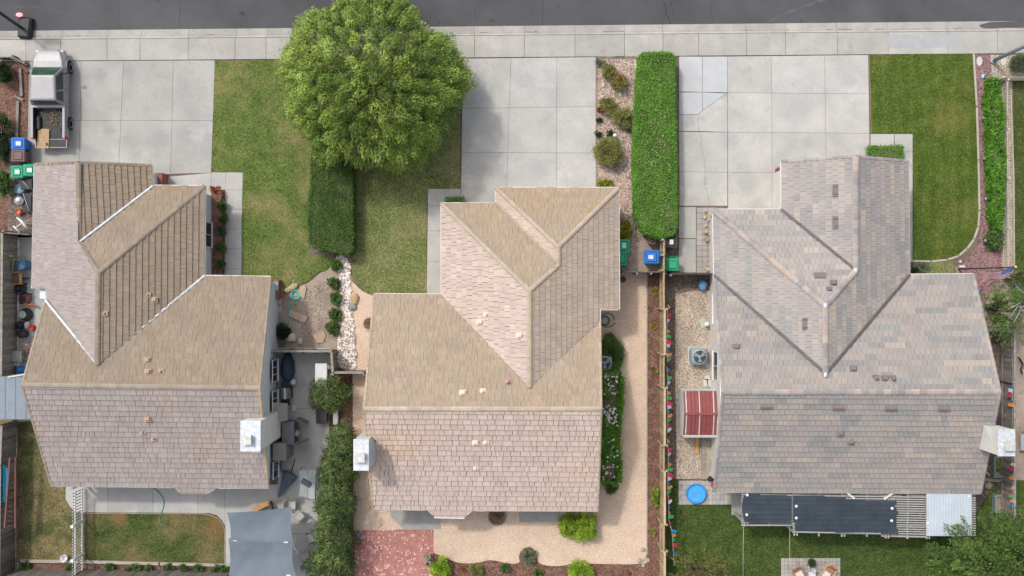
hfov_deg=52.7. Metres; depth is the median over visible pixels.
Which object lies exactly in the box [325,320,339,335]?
shrub
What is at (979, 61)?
meter cover
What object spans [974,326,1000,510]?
bare soil
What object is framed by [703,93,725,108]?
newer slab
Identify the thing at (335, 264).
shrub
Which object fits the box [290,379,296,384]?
metal bucket
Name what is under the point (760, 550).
lawn
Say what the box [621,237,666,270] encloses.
bare soil
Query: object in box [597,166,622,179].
bed edging
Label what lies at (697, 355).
air conditioner
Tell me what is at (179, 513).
lawn edging
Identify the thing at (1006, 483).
board fence
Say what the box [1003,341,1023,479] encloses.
neighbour yard
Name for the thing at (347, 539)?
juniper tree
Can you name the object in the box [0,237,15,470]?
neighbour yard
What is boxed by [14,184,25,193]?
bucket
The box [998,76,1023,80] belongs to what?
picket fence
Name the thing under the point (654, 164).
hedge
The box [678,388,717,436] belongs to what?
garden shed
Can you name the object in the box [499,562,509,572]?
shrub
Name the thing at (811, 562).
flower pot
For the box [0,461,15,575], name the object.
board fence
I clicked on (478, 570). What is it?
shrub
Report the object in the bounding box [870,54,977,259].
lawn
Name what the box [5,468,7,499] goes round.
blue plank
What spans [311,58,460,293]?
lawn
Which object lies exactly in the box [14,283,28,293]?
lawn mower
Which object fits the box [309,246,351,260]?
bare soil
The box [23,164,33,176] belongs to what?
wheelie bin
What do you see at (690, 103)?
newer slab
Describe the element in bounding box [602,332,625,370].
bush
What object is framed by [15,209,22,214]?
bucket
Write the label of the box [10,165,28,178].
wheelie bin
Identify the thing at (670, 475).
bunting
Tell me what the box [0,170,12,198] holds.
bush
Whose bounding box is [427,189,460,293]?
front walk
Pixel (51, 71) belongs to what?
pickup truck
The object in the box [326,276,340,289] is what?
shrub
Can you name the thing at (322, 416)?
storage bench
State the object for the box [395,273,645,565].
tan gravel
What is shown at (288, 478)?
patio umbrella
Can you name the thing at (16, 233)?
board fence
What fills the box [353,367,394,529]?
tan gravel
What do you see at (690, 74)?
newer slab
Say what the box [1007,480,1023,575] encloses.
neighbour lawn
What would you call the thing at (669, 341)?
bunting
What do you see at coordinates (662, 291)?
fence panel
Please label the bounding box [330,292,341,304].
shrub
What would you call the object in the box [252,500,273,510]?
wood bench
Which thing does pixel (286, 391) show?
gas grill
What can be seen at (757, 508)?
shade cloth
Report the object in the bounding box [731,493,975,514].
patio
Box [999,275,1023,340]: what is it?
bare soil
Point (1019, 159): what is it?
lawn
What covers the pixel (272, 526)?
shade sail
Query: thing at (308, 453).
patio
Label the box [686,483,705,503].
paddling pool
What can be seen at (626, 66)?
gravel bed
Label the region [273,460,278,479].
window
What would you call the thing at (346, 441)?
juniper tree
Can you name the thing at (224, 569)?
plant
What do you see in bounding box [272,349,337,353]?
board fence
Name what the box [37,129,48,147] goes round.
plywood sheet
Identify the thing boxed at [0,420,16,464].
board fence
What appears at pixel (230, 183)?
front walk
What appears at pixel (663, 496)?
fence panel
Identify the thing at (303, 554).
patio chair
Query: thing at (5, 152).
bush
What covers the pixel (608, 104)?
shrub
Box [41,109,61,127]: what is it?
leaf litter
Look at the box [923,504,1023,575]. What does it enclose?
broadleaf tree
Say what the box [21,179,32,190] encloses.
metal rack
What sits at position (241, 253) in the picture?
bed edging
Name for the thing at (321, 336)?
flagstone
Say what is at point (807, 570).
paver patio
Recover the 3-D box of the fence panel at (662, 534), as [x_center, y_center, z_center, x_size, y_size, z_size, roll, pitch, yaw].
[8.075,13.353,56.070,0.165,1.860,1.502,0,90,0]
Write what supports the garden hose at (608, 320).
on the tan gravel at (474, 536)
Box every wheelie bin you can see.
[10,137,30,149]
[10,150,30,162]
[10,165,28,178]
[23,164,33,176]
[620,239,629,254]
[620,253,626,267]
[644,250,660,263]
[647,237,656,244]
[664,228,678,247]
[665,256,678,270]
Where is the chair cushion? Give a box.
[301,478,311,487]
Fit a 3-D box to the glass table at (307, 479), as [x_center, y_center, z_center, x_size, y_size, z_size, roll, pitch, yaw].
[-11.139,10.711,56.611,0.953,0.718,1.672,0,90,0]
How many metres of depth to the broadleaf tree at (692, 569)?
55.01 m
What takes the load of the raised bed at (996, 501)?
on the bare soil at (980, 499)
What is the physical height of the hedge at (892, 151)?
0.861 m
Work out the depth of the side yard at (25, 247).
57.00 m
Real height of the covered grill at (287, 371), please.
0.910 m
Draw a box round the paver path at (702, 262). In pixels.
[697,208,712,272]
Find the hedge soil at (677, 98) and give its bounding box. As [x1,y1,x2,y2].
[643,57,679,236]
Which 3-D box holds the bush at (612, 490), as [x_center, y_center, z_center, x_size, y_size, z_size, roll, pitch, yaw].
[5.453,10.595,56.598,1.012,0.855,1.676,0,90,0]
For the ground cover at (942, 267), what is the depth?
56.97 m
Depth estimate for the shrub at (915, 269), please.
56.66 m
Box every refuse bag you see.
[15,321,23,328]
[17,329,28,337]
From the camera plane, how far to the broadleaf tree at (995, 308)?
54.35 m
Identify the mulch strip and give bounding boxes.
[22,563,229,569]
[321,368,354,575]
[646,270,659,575]
[666,272,709,478]
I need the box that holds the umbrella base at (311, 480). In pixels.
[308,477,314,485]
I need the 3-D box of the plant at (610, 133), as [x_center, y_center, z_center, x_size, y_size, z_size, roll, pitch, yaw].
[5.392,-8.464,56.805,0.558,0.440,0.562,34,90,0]
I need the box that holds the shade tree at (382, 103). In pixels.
[273,0,477,176]
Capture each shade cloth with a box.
[742,494,791,522]
[793,495,897,533]
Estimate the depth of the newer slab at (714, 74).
56.98 m
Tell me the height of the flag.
0.931 m
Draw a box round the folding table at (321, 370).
[315,363,328,385]
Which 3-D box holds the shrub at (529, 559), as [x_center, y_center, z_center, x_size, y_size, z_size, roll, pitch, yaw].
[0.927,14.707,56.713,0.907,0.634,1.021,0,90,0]
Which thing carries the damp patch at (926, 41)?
on the pavement
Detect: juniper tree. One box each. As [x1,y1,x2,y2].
[300,539,357,575]
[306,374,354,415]
[311,508,355,562]
[312,477,361,534]
[313,448,359,497]
[321,418,357,467]
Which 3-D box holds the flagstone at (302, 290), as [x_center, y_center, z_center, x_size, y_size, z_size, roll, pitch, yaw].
[-11.545,0.167,56.955,0.369,0.090,0.784,11,90,0]
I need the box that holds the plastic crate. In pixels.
[13,361,22,365]
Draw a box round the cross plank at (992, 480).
[984,478,1000,481]
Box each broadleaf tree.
[666,540,733,575]
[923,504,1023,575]
[980,269,1023,346]
[996,267,1023,296]
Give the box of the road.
[0,0,1023,30]
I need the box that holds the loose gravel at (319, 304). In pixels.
[299,279,336,341]
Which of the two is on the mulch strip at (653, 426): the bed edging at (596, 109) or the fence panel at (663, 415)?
the fence panel at (663, 415)
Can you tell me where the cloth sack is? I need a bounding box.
[24,321,30,328]
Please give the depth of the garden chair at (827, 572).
56.47 m
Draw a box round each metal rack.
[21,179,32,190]
[23,193,32,212]
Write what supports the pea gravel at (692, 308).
on the yard soil at (965, 255)
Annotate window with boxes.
[206,222,212,247]
[272,358,278,382]
[272,389,278,411]
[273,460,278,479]
[712,294,715,323]
[712,350,717,380]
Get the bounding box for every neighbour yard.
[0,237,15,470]
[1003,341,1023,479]
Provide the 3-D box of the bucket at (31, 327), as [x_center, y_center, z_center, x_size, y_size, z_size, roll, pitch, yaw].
[-26.366,2.192,56.805,0.300,0.370,0.297,0,90,0]
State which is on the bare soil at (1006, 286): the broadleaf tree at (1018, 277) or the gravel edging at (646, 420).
the broadleaf tree at (1018, 277)
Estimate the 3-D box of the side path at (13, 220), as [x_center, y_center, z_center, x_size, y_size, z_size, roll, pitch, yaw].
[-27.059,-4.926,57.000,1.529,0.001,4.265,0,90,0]
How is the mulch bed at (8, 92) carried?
on the yard soil at (965, 255)
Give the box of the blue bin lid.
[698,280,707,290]
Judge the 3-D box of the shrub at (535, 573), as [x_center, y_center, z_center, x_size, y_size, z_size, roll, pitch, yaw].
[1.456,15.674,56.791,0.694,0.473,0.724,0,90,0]
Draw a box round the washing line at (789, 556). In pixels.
[789,538,789,575]
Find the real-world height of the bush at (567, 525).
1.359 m
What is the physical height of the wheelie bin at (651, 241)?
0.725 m
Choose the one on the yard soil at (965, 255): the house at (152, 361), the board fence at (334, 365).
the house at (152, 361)
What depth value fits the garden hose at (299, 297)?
56.93 m
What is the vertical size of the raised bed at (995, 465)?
0.455 m
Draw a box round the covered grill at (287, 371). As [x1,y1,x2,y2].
[280,352,294,381]
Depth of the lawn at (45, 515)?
56.97 m
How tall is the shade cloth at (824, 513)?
0.076 m
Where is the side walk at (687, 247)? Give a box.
[679,207,695,271]
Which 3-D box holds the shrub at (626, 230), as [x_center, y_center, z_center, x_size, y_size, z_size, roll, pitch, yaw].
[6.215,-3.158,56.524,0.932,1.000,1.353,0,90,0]
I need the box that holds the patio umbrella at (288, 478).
[278,459,296,496]
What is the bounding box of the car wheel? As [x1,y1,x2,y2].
[18,308,32,320]
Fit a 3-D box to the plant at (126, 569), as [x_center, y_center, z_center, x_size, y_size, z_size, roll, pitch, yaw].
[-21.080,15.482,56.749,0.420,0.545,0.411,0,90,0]
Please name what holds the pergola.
on the lawn at (760, 550)
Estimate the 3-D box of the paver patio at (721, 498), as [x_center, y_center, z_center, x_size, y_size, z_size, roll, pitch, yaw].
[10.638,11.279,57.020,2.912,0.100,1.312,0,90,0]
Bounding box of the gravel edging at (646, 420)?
[638,273,646,563]
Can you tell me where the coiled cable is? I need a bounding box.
[1018,357,1023,373]
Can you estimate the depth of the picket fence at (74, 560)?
56.04 m
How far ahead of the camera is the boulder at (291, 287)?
56.81 m
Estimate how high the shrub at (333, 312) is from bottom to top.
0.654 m
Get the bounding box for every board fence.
[0,233,17,375]
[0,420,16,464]
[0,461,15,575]
[2,230,31,235]
[7,569,228,575]
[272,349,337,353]
[328,350,337,374]
[332,370,365,374]
[620,271,666,274]
[657,239,664,270]
[666,273,712,275]
[987,326,1016,330]
[996,331,1015,430]
[999,431,1015,518]
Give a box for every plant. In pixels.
[18,560,30,569]
[64,563,72,570]
[104,563,114,570]
[124,566,131,571]
[131,562,141,571]
[144,563,152,571]
[162,562,174,571]
[179,563,190,571]
[191,563,204,572]
[209,186,221,194]
[210,563,222,572]
[215,241,226,253]
[215,258,226,269]
[216,200,226,210]
[217,213,227,223]
[217,225,226,236]
[219,565,229,572]
[594,131,601,136]
[595,58,605,67]
[596,117,602,122]
[606,129,614,138]
[650,486,659,506]
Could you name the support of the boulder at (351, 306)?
on the tan gravel at (362, 311)
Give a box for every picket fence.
[70,487,84,575]
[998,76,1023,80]
[1001,78,1010,277]
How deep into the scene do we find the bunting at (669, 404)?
55.24 m
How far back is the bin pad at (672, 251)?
56.99 m
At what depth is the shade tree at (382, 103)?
52.62 m
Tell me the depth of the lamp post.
56.84 m
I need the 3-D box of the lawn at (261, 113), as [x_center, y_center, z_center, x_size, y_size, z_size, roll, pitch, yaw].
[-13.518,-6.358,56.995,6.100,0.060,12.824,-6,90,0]
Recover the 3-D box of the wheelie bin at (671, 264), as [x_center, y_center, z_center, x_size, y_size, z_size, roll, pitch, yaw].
[8.694,-1.315,56.477,0.740,1.045,0.808,0,90,0]
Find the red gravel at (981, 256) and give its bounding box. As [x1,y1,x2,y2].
[957,55,1001,302]
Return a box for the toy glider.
[13,217,31,230]
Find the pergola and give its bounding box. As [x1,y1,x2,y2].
[734,493,975,538]
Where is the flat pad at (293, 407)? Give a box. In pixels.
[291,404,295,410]
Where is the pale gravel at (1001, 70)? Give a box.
[991,55,1023,273]
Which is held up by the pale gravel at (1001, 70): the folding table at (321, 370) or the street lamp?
the street lamp
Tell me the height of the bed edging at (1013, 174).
0.090 m
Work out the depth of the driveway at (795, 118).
56.98 m
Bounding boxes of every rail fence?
[0,55,14,59]
[13,55,29,64]
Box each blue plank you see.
[1,464,2,503]
[3,466,4,501]
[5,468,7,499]
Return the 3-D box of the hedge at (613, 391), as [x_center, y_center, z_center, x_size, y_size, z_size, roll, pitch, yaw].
[5.394,7.580,56.360,1.630,1.411,6.490,0,90,0]
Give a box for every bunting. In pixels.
[667,305,671,361]
[667,368,672,431]
[667,439,676,565]
[1008,385,1016,426]
[1008,459,1016,506]
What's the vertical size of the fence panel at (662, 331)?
1.868 m
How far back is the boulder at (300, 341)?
56.87 m
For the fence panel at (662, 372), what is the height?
1.860 m
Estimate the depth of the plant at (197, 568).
56.68 m
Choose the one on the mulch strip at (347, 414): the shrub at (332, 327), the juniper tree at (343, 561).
the juniper tree at (343, 561)
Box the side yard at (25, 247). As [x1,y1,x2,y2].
[18,235,44,420]
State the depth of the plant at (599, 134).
56.76 m
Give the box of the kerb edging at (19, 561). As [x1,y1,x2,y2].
[17,559,229,568]
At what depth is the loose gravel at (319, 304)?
56.97 m
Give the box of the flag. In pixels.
[982,267,1013,282]
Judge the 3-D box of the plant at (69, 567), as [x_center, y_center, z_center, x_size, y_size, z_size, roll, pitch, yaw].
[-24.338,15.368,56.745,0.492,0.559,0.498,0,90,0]
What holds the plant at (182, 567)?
on the mulch strip at (63, 566)
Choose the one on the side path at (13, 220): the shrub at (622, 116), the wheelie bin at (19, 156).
the wheelie bin at (19, 156)
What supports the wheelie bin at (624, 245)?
on the gravel bed at (626, 66)
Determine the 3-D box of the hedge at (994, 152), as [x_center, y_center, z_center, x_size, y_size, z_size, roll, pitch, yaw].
[26.367,-7.286,56.413,1.326,1.332,8.528,0,90,0]
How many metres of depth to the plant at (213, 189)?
56.42 m
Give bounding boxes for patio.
[65,484,277,562]
[278,348,331,575]
[355,530,432,575]
[679,481,730,504]
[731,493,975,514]
[781,558,839,575]
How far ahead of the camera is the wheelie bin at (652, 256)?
55.99 m
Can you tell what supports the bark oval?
on the mulch bed at (492, 567)
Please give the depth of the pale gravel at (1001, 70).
57.00 m
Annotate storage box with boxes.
[12,350,25,361]
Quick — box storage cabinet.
[282,417,308,445]
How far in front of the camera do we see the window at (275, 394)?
55.52 m
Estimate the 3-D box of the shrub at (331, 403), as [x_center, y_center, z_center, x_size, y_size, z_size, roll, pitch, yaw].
[-9.819,5.764,55.629,2.813,2.806,2.566,0,90,0]
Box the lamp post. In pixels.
[981,71,995,78]
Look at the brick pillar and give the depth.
56.40 m
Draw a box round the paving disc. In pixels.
[984,482,991,488]
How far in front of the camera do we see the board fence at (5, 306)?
55.90 m
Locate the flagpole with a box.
[958,266,1016,269]
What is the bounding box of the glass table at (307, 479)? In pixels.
[299,467,317,499]
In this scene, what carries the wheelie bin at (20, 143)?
on the mulch bed at (8, 92)
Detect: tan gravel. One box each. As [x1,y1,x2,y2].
[351,282,372,366]
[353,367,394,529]
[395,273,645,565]
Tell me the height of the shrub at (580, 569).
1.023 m
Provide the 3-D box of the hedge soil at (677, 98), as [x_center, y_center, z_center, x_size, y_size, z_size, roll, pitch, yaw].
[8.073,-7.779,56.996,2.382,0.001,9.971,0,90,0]
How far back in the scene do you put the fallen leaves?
56.95 m
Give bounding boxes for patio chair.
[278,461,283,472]
[283,498,297,510]
[291,507,307,522]
[296,548,310,563]
[306,532,315,544]
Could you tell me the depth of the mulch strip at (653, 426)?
56.99 m
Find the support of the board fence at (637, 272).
on the tan gravel at (474, 536)
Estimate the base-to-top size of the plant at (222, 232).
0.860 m
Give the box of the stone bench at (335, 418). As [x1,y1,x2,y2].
[333,407,338,424]
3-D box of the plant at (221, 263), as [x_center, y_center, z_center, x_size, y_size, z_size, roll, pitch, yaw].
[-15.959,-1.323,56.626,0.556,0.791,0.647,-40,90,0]
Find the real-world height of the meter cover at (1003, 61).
0.045 m
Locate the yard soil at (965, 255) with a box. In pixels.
[15,53,1022,572]
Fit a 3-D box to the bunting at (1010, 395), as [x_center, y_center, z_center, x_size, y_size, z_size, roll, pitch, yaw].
[26.715,6.272,55.284,0.302,0.279,2.284,-6,90,0]
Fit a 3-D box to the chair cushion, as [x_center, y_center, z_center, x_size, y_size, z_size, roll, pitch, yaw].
[-11.203,10.595,56.215,0.560,0.100,0.300,32,90,0]
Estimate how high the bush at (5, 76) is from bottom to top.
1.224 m
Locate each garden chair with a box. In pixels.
[788,562,806,575]
[817,562,839,575]
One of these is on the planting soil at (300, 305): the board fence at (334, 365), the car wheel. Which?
the board fence at (334, 365)
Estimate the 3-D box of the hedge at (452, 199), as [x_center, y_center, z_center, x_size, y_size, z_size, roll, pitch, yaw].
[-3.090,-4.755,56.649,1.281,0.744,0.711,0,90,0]
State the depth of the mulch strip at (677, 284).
57.00 m
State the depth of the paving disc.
56.92 m
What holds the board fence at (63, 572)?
on the mulch strip at (63, 566)
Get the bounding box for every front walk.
[168,172,242,274]
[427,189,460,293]
[870,134,912,261]
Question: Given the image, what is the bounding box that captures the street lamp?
[990,45,1023,63]
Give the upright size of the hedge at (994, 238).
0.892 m
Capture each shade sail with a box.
[227,507,293,545]
[228,538,295,575]
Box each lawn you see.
[17,421,83,559]
[84,514,223,562]
[211,60,331,287]
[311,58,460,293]
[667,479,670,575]
[671,479,1004,575]
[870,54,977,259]
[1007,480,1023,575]
[1014,81,1023,268]
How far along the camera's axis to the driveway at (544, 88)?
56.98 m
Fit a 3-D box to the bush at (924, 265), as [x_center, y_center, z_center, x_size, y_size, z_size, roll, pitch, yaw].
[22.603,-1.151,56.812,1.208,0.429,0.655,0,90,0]
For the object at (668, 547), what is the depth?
56.97 m
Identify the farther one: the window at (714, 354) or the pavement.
the pavement
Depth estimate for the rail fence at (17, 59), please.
56.54 m
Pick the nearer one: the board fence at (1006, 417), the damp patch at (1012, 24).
the board fence at (1006, 417)
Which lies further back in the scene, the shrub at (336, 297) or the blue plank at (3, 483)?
the shrub at (336, 297)
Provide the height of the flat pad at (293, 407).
0.120 m
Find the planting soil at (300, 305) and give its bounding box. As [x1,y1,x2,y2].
[278,266,352,367]
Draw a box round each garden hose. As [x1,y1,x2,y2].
[154,488,163,525]
[286,289,300,325]
[601,316,609,325]
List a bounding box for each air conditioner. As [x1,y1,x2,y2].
[602,355,611,370]
[688,347,706,364]
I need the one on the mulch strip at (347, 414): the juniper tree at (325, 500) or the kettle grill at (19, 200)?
the juniper tree at (325, 500)
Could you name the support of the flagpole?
on the red gravel at (981, 256)
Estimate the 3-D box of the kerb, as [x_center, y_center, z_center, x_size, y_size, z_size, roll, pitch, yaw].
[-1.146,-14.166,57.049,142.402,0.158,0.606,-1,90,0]
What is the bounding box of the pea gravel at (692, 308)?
[675,291,709,478]
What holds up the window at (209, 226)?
in the house at (152, 361)
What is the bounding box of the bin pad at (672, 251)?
[667,243,678,272]
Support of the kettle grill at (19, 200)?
on the side path at (13, 220)
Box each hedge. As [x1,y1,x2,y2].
[306,125,358,255]
[444,195,465,201]
[600,368,625,486]
[630,50,679,240]
[865,143,904,158]
[981,76,1007,230]
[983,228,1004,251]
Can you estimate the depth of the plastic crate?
56.55 m
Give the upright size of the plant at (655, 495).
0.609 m
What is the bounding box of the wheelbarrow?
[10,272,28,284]
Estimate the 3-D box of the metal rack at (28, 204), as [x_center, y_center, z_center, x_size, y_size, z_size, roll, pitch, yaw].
[-26.455,-4.656,56.641,0.474,0.717,1.050,0,90,0]
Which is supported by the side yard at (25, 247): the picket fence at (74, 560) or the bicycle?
the bicycle
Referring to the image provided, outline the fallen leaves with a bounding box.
[220,36,492,266]
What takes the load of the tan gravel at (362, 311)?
on the yard soil at (965, 255)
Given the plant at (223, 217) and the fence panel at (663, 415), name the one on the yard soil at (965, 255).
the plant at (223, 217)
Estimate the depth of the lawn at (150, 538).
56.96 m
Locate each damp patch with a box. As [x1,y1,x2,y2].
[886,34,963,47]
[979,21,1023,27]
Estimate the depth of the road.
57.12 m
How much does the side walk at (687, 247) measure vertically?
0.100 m
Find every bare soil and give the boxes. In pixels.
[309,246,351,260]
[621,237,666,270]
[955,267,999,325]
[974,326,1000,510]
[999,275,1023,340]
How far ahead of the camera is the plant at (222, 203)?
56.48 m
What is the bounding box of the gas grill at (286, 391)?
[280,381,292,404]
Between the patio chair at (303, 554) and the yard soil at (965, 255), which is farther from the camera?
the yard soil at (965, 255)
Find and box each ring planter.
[362,317,370,330]
[488,511,505,525]
[617,156,626,166]
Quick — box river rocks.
[336,254,357,369]
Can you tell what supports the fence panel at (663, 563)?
on the mulch strip at (653, 426)
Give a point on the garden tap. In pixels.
(703, 322)
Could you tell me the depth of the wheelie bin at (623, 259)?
55.99 m
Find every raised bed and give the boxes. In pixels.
[991,455,1000,477]
[992,493,1000,512]
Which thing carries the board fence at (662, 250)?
on the bare soil at (637, 263)
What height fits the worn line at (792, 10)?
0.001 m
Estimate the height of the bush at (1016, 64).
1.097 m
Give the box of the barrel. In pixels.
[16,260,31,269]
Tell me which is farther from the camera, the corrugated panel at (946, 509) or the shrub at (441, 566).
the shrub at (441, 566)
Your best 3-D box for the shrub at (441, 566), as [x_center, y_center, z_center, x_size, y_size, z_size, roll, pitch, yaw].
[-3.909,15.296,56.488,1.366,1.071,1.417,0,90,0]
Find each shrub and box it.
[276,323,290,339]
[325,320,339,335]
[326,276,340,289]
[328,307,341,319]
[329,258,342,272]
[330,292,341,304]
[429,555,451,575]
[468,564,482,575]
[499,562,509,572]
[521,546,536,564]
[532,566,543,575]
[567,557,593,575]
[590,136,624,167]
[596,178,612,186]
[599,96,618,115]
[601,63,615,78]
[609,67,627,90]
[609,106,632,128]
[620,218,633,238]
[911,267,919,273]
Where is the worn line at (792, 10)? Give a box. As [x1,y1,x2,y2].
[767,0,825,22]
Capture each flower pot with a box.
[60,554,68,561]
[355,538,361,544]
[424,553,430,560]
[805,558,816,566]
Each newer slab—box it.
[680,57,701,91]
[680,93,701,113]
[703,57,726,91]
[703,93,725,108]
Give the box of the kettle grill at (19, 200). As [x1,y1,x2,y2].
[14,195,24,205]
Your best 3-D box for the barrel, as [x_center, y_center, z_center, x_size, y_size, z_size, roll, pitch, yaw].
[-26.660,-1.245,56.530,0.540,0.920,0.534,0,90,0]
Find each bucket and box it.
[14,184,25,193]
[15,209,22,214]
[28,325,35,330]
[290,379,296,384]
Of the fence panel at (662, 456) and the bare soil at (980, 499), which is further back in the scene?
the bare soil at (980, 499)
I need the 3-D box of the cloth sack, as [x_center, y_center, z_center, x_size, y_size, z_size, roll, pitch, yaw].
[-26.652,2.052,56.816,0.312,0.349,0.434,0,90,0]
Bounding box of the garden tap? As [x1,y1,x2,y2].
[699,318,710,327]
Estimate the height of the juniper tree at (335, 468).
3.281 m
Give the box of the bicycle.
[22,336,33,361]
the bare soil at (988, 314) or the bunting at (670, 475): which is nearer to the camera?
the bunting at (670, 475)
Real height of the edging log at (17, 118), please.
0.140 m
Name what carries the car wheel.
on the side yard at (25, 247)
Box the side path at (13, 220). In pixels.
[8,161,32,236]
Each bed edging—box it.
[241,174,242,274]
[595,58,596,186]
[596,57,636,57]
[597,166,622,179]
[869,55,871,133]
[1009,81,1014,265]
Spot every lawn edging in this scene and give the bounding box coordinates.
[84,513,225,562]
[912,54,980,261]
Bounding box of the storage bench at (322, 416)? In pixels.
[316,409,327,423]
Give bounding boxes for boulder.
[284,283,297,292]
[286,333,295,341]
[297,338,302,344]
[348,303,356,310]
[350,293,358,304]
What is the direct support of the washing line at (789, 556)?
attached to the pergola
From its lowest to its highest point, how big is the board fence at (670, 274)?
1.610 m
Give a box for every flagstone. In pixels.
[288,309,307,322]
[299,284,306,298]
[316,331,325,342]
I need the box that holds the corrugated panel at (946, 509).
[926,494,971,535]
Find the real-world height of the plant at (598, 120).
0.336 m
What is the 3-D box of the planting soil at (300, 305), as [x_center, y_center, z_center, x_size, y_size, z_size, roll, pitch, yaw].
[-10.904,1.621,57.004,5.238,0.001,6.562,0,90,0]
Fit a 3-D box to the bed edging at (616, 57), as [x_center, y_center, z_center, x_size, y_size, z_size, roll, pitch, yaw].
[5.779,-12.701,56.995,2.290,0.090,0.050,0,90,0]
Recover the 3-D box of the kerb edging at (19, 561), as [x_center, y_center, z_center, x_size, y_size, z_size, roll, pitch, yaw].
[-21.387,15.408,56.950,11.741,0.180,0.917,0,90,0]
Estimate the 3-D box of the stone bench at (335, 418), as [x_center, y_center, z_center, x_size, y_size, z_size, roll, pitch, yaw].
[-9.667,7.009,56.770,0.260,0.400,0.950,0,90,0]
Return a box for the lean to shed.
[0,374,29,419]
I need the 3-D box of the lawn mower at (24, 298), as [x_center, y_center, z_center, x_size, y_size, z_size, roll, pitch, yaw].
[-26.565,0.583,56.568,1.128,0.855,0.560,0,90,0]
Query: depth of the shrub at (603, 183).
56.65 m
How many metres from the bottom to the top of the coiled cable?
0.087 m
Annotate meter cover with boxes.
[976,57,981,65]
[1000,58,1005,65]
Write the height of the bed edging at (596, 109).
0.100 m
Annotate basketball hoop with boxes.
[0,11,34,39]
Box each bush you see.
[0,60,11,83]
[0,111,15,168]
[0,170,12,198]
[557,512,576,539]
[574,512,598,543]
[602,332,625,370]
[604,477,619,493]
[913,261,929,272]
[1007,53,1023,72]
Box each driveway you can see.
[27,60,214,177]
[461,57,595,201]
[679,55,869,208]
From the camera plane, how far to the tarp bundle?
56.52 m
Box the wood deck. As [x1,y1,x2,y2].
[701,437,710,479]
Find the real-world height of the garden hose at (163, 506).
0.035 m
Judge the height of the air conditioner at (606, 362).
0.818 m
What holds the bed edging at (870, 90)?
on the yard soil at (965, 255)
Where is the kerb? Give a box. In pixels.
[0,21,1023,39]
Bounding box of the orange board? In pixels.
[695,437,699,453]
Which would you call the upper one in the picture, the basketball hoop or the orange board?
the basketball hoop
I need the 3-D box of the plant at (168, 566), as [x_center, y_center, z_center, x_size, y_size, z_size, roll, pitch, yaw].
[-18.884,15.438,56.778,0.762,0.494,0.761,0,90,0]
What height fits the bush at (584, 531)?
1.469 m
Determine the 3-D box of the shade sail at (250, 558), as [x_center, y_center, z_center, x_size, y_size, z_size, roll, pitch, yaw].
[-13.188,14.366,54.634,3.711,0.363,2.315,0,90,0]
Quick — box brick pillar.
[274,280,280,299]
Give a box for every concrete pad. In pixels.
[388,510,439,528]
[519,511,559,521]
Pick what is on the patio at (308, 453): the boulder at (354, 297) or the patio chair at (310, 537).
the patio chair at (310, 537)
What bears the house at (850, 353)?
on the yard soil at (965, 255)
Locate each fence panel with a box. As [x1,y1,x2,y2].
[657,270,664,309]
[657,352,664,388]
[657,440,664,471]
[657,517,664,551]
[660,308,667,355]
[660,386,667,446]
[660,467,667,525]
[660,546,667,575]
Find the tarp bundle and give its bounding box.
[16,366,25,373]
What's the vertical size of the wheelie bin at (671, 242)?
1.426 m
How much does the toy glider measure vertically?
0.495 m
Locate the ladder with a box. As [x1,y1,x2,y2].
[4,457,16,527]
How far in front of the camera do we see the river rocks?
56.92 m
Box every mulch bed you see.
[0,61,27,236]
[433,553,645,575]
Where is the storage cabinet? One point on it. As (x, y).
(289, 427)
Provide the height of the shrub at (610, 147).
1.298 m
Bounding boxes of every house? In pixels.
[21,161,292,493]
[353,186,619,518]
[709,155,1014,493]
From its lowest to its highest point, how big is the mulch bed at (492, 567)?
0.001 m
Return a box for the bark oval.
[519,547,536,565]
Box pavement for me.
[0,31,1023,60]
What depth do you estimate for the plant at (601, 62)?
56.79 m
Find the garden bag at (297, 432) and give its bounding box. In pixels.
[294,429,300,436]
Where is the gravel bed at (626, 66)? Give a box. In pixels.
[597,56,641,270]
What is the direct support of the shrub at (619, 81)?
on the gravel bed at (626, 66)
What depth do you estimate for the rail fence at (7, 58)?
56.65 m
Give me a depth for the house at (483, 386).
53.03 m
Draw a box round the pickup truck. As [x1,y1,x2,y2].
[25,49,72,147]
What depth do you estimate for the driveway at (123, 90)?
56.98 m
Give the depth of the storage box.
56.40 m
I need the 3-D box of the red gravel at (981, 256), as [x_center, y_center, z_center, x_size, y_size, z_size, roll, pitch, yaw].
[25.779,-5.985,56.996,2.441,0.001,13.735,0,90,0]
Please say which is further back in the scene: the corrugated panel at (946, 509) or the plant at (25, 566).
the plant at (25, 566)
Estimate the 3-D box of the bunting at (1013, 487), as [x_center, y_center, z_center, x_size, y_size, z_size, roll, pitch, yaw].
[26.746,10.413,55.298,0.322,0.309,2.629,2,90,0]
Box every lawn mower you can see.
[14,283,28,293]
[19,293,32,303]
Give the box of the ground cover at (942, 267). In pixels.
[912,261,954,273]
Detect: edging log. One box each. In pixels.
[15,101,19,136]
[18,68,23,95]
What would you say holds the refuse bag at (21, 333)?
on the side yard at (25, 247)
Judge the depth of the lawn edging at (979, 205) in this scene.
56.95 m
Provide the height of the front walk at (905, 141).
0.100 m

